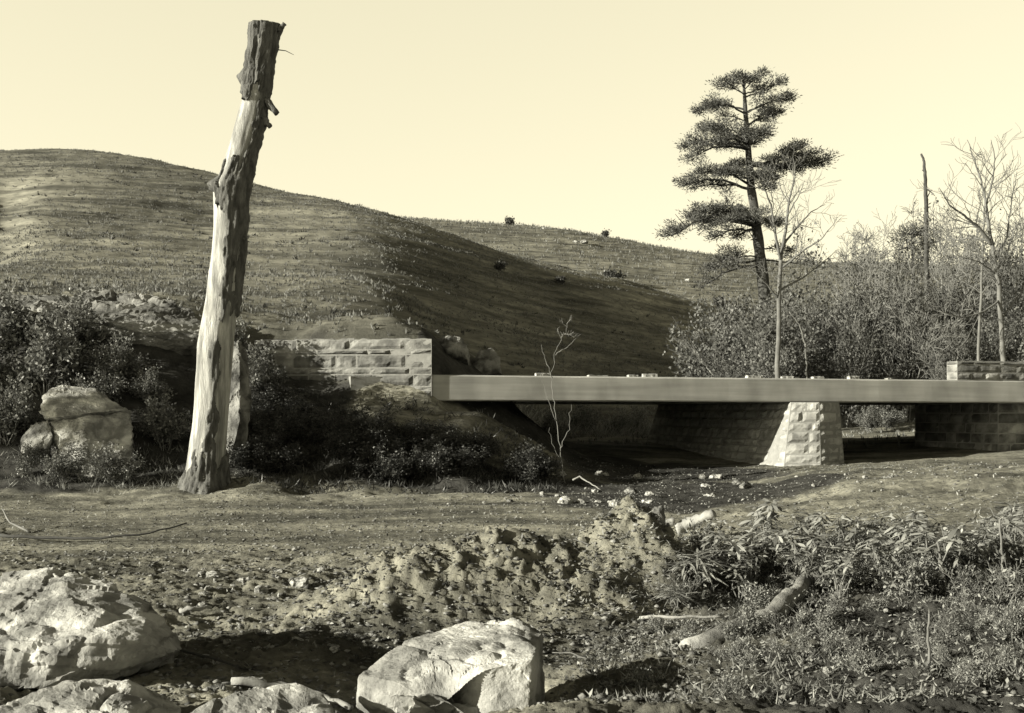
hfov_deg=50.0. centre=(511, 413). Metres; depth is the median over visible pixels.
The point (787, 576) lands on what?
leafy plant
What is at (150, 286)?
hill grass
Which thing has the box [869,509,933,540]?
leafy plant
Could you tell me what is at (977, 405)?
road bridge
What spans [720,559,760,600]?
leafy plant
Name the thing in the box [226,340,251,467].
standing stone
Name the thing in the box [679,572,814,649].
root log
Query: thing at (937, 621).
dry bush
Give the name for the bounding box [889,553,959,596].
dry bush
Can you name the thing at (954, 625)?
dry bush
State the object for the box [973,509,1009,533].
shrub
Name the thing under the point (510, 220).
hill shrub
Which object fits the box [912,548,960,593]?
shrub
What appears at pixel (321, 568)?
stone
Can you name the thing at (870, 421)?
bank shrub
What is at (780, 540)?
leafy plant
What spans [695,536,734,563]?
dry bush
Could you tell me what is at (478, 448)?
bank brush
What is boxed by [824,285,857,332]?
evergreen bush
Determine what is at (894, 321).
bare brush
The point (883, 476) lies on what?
leaf litter
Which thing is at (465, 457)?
bank brush
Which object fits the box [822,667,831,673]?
stone
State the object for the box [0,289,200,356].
rock outcrop
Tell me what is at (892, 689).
leaf litter
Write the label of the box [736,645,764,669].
shrub
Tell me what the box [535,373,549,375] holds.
edge block
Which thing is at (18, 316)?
bank shrub
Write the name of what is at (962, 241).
bare sapling
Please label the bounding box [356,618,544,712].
boulder
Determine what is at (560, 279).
hill shrub
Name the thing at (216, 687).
stone
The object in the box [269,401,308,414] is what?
bank brush
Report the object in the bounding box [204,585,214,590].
stone
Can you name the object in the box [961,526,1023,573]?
dry bush
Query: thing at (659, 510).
boulder
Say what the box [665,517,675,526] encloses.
log
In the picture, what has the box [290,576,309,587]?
stone
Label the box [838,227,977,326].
bare brush
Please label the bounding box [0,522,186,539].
fallen branch
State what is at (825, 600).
dry bush
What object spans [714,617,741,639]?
shrub
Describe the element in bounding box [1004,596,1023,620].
shrub
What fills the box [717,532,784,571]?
leafy plant
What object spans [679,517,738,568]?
shrub
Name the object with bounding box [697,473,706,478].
stone
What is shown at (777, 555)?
leafy plant
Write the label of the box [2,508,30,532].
fallen branch
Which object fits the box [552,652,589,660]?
stick
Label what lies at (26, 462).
bank shrub
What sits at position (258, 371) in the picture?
bank shrub
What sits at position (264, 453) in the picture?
bank brush
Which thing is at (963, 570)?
dry bush
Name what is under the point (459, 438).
bank brush
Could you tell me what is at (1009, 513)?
shrub
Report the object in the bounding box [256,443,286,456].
bank brush
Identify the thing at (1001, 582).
dry bush
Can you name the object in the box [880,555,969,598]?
dry bush
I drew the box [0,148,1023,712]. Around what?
ground
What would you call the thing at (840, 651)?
dry bush
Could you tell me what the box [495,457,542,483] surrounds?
bank brush
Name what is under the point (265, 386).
bank brush
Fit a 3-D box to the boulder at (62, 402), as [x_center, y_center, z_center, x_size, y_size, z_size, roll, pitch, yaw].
[-8.410,-0.193,21.636,1.651,0.754,1.527,0,0,0]
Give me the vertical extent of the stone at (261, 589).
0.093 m
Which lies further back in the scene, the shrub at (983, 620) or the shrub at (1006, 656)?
the shrub at (983, 620)
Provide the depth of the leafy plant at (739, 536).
9.56 m
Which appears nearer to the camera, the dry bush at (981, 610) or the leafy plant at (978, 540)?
the dry bush at (981, 610)
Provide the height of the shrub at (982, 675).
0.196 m
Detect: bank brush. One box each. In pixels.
[226,435,255,474]
[242,435,311,475]
[245,438,279,462]
[246,432,281,447]
[248,407,270,436]
[248,411,292,442]
[249,453,294,473]
[250,380,283,397]
[250,398,274,416]
[250,402,286,429]
[251,385,280,412]
[252,383,278,404]
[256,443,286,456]
[267,386,317,416]
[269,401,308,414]
[275,444,311,465]
[320,430,359,457]
[326,402,373,425]
[331,422,392,456]
[334,454,385,473]
[336,408,387,446]
[352,436,402,464]
[354,423,394,449]
[360,407,397,434]
[363,441,414,484]
[363,451,422,484]
[375,429,429,453]
[378,420,427,437]
[404,416,461,436]
[406,439,458,481]
[407,433,463,458]
[414,434,477,446]
[417,439,492,472]
[422,432,456,451]
[428,422,487,461]
[466,425,501,463]
[470,439,492,460]
[489,438,557,480]
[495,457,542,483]
[515,455,564,477]
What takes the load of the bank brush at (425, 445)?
on the ground at (176, 372)
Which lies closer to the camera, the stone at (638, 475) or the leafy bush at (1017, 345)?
the stone at (638, 475)
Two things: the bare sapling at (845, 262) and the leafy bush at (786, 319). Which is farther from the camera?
the bare sapling at (845, 262)
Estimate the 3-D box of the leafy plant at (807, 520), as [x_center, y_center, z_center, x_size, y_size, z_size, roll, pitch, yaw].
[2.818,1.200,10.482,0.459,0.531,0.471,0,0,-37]
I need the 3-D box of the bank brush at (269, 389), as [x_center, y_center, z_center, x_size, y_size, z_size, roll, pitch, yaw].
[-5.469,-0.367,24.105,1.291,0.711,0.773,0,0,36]
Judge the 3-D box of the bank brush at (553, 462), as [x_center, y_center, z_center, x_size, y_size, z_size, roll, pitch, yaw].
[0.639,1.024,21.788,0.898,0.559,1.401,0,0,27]
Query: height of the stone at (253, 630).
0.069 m
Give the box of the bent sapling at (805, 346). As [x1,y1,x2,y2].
[789,311,807,377]
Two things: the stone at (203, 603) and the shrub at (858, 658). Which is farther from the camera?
the stone at (203, 603)
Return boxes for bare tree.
[728,142,852,377]
[910,126,1023,360]
[961,179,1010,360]
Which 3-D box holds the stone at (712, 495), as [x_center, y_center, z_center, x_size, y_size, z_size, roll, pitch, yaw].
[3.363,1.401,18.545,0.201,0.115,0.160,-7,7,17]
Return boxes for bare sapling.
[540,316,580,482]
[822,228,868,302]
[826,222,884,306]
[847,235,904,317]
[853,208,922,293]
[883,215,922,298]
[892,194,935,294]
[900,219,956,290]
[916,207,973,297]
[936,220,1005,333]
[994,190,1023,356]
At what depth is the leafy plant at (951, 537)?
8.57 m
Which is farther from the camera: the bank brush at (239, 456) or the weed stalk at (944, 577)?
the bank brush at (239, 456)
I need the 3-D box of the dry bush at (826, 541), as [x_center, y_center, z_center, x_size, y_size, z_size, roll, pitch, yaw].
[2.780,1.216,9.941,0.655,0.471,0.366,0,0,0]
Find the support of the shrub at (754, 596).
on the ground at (176, 372)
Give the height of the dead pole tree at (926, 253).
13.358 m
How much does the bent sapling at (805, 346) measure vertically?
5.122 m
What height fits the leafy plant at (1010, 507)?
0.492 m
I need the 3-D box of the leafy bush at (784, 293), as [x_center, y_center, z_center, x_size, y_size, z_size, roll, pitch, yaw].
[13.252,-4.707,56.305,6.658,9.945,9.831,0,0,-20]
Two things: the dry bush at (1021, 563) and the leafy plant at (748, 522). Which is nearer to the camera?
the dry bush at (1021, 563)
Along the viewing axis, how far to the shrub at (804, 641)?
7.02 m
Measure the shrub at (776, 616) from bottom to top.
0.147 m
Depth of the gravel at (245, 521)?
15.40 m
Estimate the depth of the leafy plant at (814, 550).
8.78 m
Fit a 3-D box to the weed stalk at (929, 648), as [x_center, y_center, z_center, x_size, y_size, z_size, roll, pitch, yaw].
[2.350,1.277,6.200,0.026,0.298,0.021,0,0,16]
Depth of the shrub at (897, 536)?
9.51 m
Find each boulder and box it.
[0,567,181,690]
[0,679,180,712]
[20,421,52,461]
[39,385,130,421]
[49,412,133,476]
[191,683,333,712]
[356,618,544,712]
[437,335,470,365]
[473,348,501,375]
[652,505,665,524]
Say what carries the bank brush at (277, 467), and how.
on the ground at (176, 372)
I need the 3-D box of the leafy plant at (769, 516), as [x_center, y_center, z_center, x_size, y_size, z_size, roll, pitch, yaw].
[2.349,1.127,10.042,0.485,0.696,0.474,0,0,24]
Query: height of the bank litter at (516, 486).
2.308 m
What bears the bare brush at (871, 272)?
on the ground at (176, 372)
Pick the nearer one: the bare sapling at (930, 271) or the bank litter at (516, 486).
the bank litter at (516, 486)
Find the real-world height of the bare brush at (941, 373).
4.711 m
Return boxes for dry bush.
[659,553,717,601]
[687,533,744,572]
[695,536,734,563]
[706,641,740,660]
[756,629,828,663]
[760,608,821,638]
[777,582,847,610]
[781,543,866,592]
[782,532,854,567]
[783,591,848,618]
[793,527,852,560]
[826,627,858,655]
[827,539,926,591]
[842,637,894,661]
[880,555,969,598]
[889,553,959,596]
[907,622,965,651]
[917,549,1018,572]
[922,608,958,630]
[930,611,970,638]
[934,548,1023,611]
[939,560,994,597]
[946,559,972,581]
[951,594,1004,618]
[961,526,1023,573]
[967,530,1023,587]
[972,599,1006,616]
[973,563,1023,602]
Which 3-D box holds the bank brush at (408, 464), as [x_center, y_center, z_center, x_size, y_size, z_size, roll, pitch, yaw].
[-2.240,1.051,21.003,1.184,0.701,1.337,0,0,8]
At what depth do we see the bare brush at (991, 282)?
55.86 m
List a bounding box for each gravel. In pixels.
[0,482,559,550]
[0,506,698,712]
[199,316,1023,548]
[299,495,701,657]
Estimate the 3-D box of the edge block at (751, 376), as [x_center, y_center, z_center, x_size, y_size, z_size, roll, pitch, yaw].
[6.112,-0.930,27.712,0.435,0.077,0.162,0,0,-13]
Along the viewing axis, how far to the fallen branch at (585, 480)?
19.44 m
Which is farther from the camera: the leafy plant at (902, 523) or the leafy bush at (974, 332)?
the leafy bush at (974, 332)
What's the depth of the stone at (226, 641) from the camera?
7.67 m
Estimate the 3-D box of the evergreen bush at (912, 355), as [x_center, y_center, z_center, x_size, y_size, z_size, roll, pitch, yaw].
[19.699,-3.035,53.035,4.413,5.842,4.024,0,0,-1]
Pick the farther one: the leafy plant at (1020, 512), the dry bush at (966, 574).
the leafy plant at (1020, 512)
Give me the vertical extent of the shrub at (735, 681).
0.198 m
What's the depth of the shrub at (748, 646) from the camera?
7.06 m
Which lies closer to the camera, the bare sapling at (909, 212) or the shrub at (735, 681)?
the shrub at (735, 681)
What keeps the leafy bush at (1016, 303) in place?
on the ground at (176, 372)
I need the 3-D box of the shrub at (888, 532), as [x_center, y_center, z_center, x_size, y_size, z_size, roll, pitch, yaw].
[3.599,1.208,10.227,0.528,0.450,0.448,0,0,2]
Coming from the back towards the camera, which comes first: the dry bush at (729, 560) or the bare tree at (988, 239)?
the bare tree at (988, 239)
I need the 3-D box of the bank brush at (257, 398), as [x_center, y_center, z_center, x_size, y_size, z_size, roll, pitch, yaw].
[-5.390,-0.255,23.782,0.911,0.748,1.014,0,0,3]
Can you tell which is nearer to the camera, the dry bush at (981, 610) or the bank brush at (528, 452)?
the dry bush at (981, 610)
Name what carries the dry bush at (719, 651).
on the ground at (176, 372)
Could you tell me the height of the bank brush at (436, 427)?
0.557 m
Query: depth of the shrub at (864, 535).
10.16 m
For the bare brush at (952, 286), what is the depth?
51.50 m
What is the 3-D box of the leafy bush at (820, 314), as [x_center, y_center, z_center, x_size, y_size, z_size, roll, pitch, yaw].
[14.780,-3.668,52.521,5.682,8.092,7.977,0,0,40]
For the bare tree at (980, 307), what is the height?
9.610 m
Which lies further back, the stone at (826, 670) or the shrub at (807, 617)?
the shrub at (807, 617)
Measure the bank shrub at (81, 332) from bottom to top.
1.865 m
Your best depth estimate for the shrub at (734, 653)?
6.91 m
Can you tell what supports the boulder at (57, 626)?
on the ground at (176, 372)
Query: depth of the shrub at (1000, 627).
6.90 m
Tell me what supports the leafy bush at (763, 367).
on the ground at (176, 372)
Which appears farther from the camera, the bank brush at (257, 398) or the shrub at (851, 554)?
the bank brush at (257, 398)
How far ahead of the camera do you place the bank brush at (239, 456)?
20.69 m
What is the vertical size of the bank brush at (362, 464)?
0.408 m
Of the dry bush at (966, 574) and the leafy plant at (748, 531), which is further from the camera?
the leafy plant at (748, 531)
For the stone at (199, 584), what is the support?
on the ground at (176, 372)
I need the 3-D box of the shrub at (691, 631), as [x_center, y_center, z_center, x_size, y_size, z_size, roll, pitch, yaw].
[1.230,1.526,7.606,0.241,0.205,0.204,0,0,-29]
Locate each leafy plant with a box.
[651,582,700,608]
[657,546,734,585]
[692,530,734,573]
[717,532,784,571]
[719,530,791,575]
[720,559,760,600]
[721,530,778,586]
[729,528,757,541]
[732,524,782,568]
[738,509,782,567]
[745,498,793,568]
[767,524,818,574]
[767,524,830,579]
[770,548,786,563]
[773,541,803,580]
[777,536,858,590]
[782,511,831,545]
[808,512,842,564]
[819,520,865,560]
[822,510,892,564]
[822,556,861,599]
[857,534,901,590]
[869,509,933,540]
[882,517,933,565]
[890,523,934,565]
[890,540,955,569]
[900,510,935,538]
[907,514,946,542]
[907,526,974,590]
[926,520,997,583]
[947,524,1010,546]
[976,517,1009,530]
[978,501,1023,522]
[988,514,1023,568]
[1008,509,1023,541]
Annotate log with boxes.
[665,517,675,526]
[675,509,716,535]
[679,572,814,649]
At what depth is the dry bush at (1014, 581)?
8.20 m
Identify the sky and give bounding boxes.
[0,0,1023,264]
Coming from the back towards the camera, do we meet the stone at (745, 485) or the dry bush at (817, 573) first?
the stone at (745, 485)
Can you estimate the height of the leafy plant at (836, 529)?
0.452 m
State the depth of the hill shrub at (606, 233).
222.83 m
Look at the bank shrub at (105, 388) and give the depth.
23.00 m
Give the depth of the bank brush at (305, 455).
21.35 m
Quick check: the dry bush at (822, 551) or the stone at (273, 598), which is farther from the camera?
the dry bush at (822, 551)
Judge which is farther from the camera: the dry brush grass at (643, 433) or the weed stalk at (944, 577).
the dry brush grass at (643, 433)
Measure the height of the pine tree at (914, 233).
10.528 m
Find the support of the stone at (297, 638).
on the ground at (176, 372)
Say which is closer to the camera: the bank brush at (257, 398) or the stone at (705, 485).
the stone at (705, 485)
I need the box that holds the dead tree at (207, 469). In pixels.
[177,20,293,494]
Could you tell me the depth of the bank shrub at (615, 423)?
40.00 m
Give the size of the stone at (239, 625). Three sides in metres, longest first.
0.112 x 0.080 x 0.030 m
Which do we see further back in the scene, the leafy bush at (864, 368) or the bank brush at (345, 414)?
the leafy bush at (864, 368)
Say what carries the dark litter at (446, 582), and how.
on the ground at (176, 372)
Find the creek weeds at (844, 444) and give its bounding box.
[520,334,914,447]
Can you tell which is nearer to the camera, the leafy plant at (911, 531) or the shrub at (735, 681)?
the shrub at (735, 681)
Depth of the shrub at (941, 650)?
6.47 m
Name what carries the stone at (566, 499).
on the ground at (176, 372)
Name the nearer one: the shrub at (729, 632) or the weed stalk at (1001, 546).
the shrub at (729, 632)
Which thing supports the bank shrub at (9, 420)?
on the ground at (176, 372)
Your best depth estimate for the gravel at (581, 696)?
8.20 m
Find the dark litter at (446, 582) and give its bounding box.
[326,504,621,665]
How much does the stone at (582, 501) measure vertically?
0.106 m
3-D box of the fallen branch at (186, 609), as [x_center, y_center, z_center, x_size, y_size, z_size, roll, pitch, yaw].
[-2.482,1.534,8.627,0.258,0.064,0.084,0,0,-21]
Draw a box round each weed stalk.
[926,613,930,665]
[936,541,947,594]
[999,519,1003,594]
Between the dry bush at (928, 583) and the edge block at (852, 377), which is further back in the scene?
the edge block at (852, 377)
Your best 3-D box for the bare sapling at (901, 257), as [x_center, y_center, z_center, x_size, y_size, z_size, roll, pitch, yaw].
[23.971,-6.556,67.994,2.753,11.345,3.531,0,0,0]
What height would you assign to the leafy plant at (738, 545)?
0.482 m
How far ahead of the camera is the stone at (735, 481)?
21.42 m
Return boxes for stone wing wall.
[255,338,431,395]
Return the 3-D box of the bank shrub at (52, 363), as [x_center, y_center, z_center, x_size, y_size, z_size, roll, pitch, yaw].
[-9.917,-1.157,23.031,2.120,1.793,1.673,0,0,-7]
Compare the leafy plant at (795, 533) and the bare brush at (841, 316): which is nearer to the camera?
the leafy plant at (795, 533)
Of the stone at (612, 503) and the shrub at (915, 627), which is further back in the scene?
the stone at (612, 503)
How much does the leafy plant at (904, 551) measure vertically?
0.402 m
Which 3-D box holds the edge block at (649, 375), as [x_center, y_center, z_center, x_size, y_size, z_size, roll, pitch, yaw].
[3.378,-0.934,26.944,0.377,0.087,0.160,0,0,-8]
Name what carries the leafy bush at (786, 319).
on the ground at (176, 372)
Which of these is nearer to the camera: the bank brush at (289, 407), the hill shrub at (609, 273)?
the bank brush at (289, 407)
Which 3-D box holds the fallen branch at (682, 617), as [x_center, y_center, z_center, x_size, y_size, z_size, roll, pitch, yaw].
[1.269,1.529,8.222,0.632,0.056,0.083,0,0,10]
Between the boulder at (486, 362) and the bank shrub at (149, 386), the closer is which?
the bank shrub at (149, 386)
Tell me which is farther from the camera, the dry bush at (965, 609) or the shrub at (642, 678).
the dry bush at (965, 609)
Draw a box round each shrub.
[0,282,78,362]
[0,313,23,379]
[0,315,91,400]
[0,370,43,445]
[12,441,48,475]
[15,284,30,291]
[19,277,115,356]
[40,439,86,483]
[50,361,129,402]
[77,440,153,486]
[81,331,152,380]
[126,363,173,405]
[134,387,192,450]
[194,315,282,371]
[245,339,291,398]
[494,258,508,270]
[503,216,514,224]
[538,407,566,435]
[553,273,565,283]
[564,404,602,432]
[600,266,626,278]
[601,228,611,236]
[601,405,640,433]
[628,405,651,435]
[628,658,657,689]
[636,613,667,633]
[676,618,703,641]
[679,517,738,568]
[711,291,727,308]
[712,669,750,693]
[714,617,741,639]
[716,640,744,660]
[729,633,766,653]
[731,602,769,635]
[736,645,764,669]
[739,575,775,606]
[766,611,785,626]
[792,633,816,652]
[794,604,828,626]
[802,613,839,638]
[813,543,875,592]
[818,637,837,656]
[831,643,875,674]
[845,514,888,553]
[850,405,884,432]
[856,545,898,577]
[863,553,933,598]
[865,597,888,610]
[875,405,908,430]
[875,520,915,551]
[875,527,934,564]
[908,617,923,632]
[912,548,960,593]
[918,526,1004,589]
[931,642,951,662]
[943,661,972,682]
[947,654,984,676]
[957,657,1002,684]
[967,515,1023,563]
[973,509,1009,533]
[973,611,994,630]
[986,611,1018,639]
[988,503,1023,554]
[994,642,1021,665]
[997,605,1023,627]
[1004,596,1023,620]
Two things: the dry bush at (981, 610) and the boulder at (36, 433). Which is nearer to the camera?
the dry bush at (981, 610)
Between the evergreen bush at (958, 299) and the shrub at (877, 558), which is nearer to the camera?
the shrub at (877, 558)
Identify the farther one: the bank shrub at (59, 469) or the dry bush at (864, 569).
the bank shrub at (59, 469)
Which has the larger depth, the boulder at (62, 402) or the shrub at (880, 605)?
the boulder at (62, 402)
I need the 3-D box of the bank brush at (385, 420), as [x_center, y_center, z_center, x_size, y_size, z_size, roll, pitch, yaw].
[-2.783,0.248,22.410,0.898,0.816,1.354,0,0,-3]
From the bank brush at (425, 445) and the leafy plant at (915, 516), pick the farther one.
the bank brush at (425, 445)
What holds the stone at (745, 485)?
on the ground at (176, 372)
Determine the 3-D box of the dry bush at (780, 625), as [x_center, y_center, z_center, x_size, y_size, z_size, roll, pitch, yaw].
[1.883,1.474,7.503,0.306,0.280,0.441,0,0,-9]
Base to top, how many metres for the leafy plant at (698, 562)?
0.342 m
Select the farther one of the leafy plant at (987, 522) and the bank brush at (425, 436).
the bank brush at (425, 436)
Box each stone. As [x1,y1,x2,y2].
[193,583,203,586]
[198,601,206,606]
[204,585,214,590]
[206,570,225,577]
[207,684,224,691]
[223,639,230,644]
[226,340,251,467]
[236,622,244,628]
[237,577,245,582]
[237,617,247,622]
[242,628,260,634]
[254,585,268,593]
[266,597,281,601]
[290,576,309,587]
[292,636,303,640]
[317,566,324,570]
[329,645,339,652]
[334,632,343,636]
[556,471,566,476]
[557,496,574,503]
[576,499,584,503]
[595,471,602,475]
[601,616,608,620]
[609,499,617,506]
[623,488,637,493]
[633,473,642,478]
[641,499,652,502]
[644,491,653,495]
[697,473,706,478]
[700,483,711,486]
[705,493,716,496]
[709,474,721,478]
[731,479,740,484]
[739,481,751,488]
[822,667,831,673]
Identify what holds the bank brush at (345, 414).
on the ground at (176, 372)
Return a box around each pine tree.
[652,64,842,317]
[884,216,946,305]
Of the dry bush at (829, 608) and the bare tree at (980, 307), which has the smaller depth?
the dry bush at (829, 608)
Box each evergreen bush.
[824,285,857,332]
[879,290,960,408]
[924,287,1004,331]
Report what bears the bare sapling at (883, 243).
on the ground at (176, 372)
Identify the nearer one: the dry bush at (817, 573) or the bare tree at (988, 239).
the dry bush at (817, 573)
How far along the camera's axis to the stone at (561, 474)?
21.98 m
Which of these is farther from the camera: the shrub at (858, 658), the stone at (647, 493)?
the stone at (647, 493)
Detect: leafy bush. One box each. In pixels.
[662,287,760,377]
[667,258,825,377]
[687,221,847,375]
[702,283,769,375]
[702,357,757,377]
[719,289,836,378]
[728,307,833,378]
[755,248,878,378]
[815,314,900,427]
[926,298,1023,361]
[935,297,1023,359]
[946,308,1023,361]
[971,261,1023,357]
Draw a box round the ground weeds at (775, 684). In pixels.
[578,495,1023,706]
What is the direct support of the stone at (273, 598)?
on the ground at (176, 372)
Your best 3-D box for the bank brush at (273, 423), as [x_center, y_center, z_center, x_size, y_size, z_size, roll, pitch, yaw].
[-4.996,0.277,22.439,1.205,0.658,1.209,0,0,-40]
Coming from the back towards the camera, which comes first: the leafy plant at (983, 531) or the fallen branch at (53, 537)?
the fallen branch at (53, 537)
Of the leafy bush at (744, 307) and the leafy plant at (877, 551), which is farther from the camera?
the leafy bush at (744, 307)
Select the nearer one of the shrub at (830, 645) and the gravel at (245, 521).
the shrub at (830, 645)
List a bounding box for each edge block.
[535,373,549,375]
[642,374,657,376]
[745,375,762,377]
[811,376,823,378]
[847,376,858,378]
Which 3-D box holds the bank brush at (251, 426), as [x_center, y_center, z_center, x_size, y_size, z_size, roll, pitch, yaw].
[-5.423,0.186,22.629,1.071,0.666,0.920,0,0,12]
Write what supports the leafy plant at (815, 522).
on the ground at (176, 372)
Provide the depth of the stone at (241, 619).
8.46 m
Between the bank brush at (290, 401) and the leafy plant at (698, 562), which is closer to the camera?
the leafy plant at (698, 562)
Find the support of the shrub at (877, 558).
on the ground at (176, 372)
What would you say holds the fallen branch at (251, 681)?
on the ground at (176, 372)
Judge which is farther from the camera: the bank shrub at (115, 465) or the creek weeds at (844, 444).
the creek weeds at (844, 444)
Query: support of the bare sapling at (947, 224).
on the ground at (176, 372)
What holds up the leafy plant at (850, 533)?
on the ground at (176, 372)
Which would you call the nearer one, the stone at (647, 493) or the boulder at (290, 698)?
the boulder at (290, 698)
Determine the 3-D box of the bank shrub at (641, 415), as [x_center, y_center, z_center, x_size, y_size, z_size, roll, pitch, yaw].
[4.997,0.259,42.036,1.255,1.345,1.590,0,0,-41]
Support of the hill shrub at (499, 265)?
on the ground at (176, 372)
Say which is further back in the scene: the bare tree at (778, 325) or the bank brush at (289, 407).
the bare tree at (778, 325)
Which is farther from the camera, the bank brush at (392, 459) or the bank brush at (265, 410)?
the bank brush at (265, 410)
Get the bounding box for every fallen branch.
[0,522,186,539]
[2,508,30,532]
[179,605,211,613]
[180,649,261,670]
[231,677,353,710]
[572,476,600,489]
[639,615,724,618]
[740,539,788,569]
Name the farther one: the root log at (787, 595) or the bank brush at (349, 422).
the bank brush at (349, 422)
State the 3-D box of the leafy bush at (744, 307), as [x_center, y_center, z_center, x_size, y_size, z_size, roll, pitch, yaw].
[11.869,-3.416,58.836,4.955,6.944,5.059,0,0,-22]
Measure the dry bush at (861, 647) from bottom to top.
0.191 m
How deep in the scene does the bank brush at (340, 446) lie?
21.48 m
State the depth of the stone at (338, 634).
7.78 m
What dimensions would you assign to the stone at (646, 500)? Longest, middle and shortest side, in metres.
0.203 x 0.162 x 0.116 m
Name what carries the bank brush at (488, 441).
on the ground at (176, 372)
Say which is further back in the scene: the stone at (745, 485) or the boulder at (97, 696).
the stone at (745, 485)
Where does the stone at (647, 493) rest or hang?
on the ground at (176, 372)
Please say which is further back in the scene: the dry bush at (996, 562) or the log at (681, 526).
the log at (681, 526)
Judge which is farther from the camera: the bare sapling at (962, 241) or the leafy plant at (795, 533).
the bare sapling at (962, 241)
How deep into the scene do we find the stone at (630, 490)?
19.62 m
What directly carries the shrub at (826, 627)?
on the ground at (176, 372)
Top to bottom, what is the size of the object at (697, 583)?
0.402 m
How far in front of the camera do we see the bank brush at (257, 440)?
21.46 m
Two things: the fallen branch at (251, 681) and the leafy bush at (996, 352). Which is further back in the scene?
the leafy bush at (996, 352)
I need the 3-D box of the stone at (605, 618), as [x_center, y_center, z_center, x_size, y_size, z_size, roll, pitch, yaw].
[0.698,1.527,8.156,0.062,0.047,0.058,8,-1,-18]
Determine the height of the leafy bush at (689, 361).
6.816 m
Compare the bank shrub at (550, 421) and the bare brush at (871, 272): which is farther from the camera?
the bare brush at (871, 272)
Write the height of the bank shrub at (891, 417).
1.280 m
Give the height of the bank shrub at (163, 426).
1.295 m
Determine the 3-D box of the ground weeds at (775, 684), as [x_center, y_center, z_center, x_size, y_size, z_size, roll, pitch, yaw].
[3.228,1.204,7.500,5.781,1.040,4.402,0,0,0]
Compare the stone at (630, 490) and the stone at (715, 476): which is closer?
the stone at (630, 490)
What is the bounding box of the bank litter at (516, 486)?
[232,386,568,493]
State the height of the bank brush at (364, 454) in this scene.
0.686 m
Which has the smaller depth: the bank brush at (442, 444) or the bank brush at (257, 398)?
the bank brush at (442, 444)
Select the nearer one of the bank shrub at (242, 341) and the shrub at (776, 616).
the shrub at (776, 616)
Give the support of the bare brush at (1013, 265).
on the ground at (176, 372)
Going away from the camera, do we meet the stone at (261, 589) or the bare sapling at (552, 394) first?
the stone at (261, 589)
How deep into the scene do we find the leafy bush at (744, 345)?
49.92 m
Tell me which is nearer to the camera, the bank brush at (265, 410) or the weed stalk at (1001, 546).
the weed stalk at (1001, 546)
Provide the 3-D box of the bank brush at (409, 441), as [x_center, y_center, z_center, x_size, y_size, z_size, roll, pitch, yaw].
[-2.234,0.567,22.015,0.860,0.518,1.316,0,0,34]
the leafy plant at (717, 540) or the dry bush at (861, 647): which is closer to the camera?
the dry bush at (861, 647)
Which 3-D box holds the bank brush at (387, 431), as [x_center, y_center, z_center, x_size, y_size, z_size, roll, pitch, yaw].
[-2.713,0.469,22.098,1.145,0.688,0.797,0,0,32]
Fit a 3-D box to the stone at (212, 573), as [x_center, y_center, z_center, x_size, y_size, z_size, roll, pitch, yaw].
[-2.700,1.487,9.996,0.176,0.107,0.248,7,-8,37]
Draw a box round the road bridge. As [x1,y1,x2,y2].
[349,361,1023,466]
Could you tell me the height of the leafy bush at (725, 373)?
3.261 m
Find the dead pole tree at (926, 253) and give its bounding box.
[920,153,934,295]
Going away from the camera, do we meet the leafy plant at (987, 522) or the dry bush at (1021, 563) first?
the dry bush at (1021, 563)
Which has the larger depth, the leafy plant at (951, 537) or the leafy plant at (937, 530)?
the leafy plant at (937, 530)
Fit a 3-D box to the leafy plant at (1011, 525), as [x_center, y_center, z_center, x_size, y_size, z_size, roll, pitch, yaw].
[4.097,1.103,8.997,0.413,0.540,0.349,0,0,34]
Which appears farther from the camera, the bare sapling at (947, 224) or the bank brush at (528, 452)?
the bare sapling at (947, 224)
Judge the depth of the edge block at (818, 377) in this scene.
28.18 m
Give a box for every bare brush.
[803,272,892,418]
[821,228,934,407]
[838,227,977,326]
[841,242,961,413]
[842,226,1006,379]
[867,255,985,420]
[868,245,990,347]
[901,193,1023,342]
[906,312,984,379]
[943,205,1023,353]
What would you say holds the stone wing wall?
on the ground at (176, 372)
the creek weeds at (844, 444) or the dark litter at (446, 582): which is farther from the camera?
the creek weeds at (844, 444)
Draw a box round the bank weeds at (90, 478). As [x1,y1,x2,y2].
[0,425,253,494]
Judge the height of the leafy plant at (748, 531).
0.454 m
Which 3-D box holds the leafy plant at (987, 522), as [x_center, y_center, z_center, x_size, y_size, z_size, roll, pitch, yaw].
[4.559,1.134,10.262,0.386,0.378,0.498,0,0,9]
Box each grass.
[0,148,716,434]
[401,215,898,314]
[502,375,651,438]
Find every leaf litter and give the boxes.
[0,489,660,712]
[558,501,1023,707]
[559,455,1023,546]
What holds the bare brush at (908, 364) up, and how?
on the ground at (176, 372)
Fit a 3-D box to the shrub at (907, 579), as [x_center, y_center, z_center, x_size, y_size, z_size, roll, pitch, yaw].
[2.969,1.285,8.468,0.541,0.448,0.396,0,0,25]

